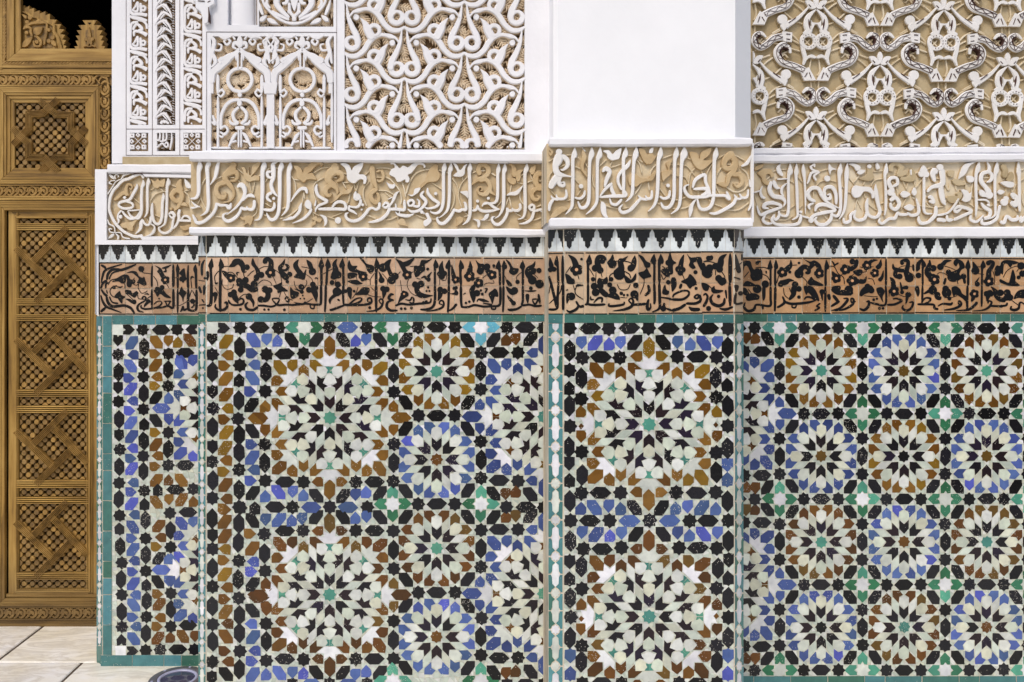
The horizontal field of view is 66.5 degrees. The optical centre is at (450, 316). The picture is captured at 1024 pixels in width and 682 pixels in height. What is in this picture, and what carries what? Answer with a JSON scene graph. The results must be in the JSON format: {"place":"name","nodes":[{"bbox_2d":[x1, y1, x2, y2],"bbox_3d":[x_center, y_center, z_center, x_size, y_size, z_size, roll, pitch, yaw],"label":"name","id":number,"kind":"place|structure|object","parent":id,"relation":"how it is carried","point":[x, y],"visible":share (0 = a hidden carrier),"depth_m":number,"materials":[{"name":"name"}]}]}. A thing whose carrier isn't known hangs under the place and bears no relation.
{"place":"outdoors","nodes":[
{"label":"outdoors","id":0,"kind":"place"},
{"bbox_2d":[0,627,82,681],"bbox_3d":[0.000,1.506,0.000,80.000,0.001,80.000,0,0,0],"label":"ground","id":1,"kind":"structure","parent":0,"point":[75,669],"depth_m":3.48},
{"bbox_2d":[0,626,197,681],"bbox_3d":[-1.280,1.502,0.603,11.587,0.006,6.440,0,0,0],"label":"floor","id":2,"kind":"structure","parent":0,"point":[51,654],"depth_m":3.41,"materials":[{"name":"stone"}]},
{"bbox_2d":[95,0,204,665],"bbox_3d":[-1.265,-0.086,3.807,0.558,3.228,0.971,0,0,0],"label":"tiled wall","id":3,"kind":"structure","parent":2,"relation":"on","point":[146,287],"depth_m":3.34,"materials":[{"name":"multicoloured tile"}]},
{"bbox_2d":[0,0,111,626],"bbox_3d":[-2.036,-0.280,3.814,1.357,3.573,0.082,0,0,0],"label":"wooden door","id":4,"kind":"structure","parent":3,"relation":"attached to","point":[55,121],"depth_m":3.79,"materials":[{"name":"brown wood"}]},
{"bbox_2d":[23,0,111,48],"bbox_3d":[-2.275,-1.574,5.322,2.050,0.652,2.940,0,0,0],"label":"interior","id":5,"kind":"object","parent":3,"relation":"attached to","point":[70,15],"depth_m":4.86,"materials":[{"name":"black"}]},
{"bbox_2d":[148,666,198,681],"bbox_3d":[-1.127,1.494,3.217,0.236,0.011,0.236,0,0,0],"label":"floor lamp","id":6,"kind":"object","parent":2,"relation":"in","point":[183,674],"visible":0.94,"depth_m":3.24,"materials":[{"name":"grey metal"}]},
{"bbox_2d":[189,0,548,681],"bbox_3d":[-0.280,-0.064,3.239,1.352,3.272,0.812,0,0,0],"label":"tiled wall","id":7,"kind":"structure","parent":2,"relation":"on","point":[365,227],"depth_m":2.87,"materials":[{"name":"multicoloured tile"}]},
{"bbox_2d":[743,0,1023,681],"bbox_3d":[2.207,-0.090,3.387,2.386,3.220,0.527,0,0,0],"label":"tiled wall","id":8,"kind":"structure","parent":2,"relation":"on","point":[883,391],"depth_m":3.15,"materials":[{"name":"multicoloured tile"}]},
{"bbox_2d":[541,0,753,681],"bbox_3d":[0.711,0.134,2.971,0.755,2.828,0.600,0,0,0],"label":"tiled pier","id":9,"kind":"structure","parent":0,"point":[647,190],"depth_m":2.70,"materials":[{"name":"multicoloured tile"}]}
]}

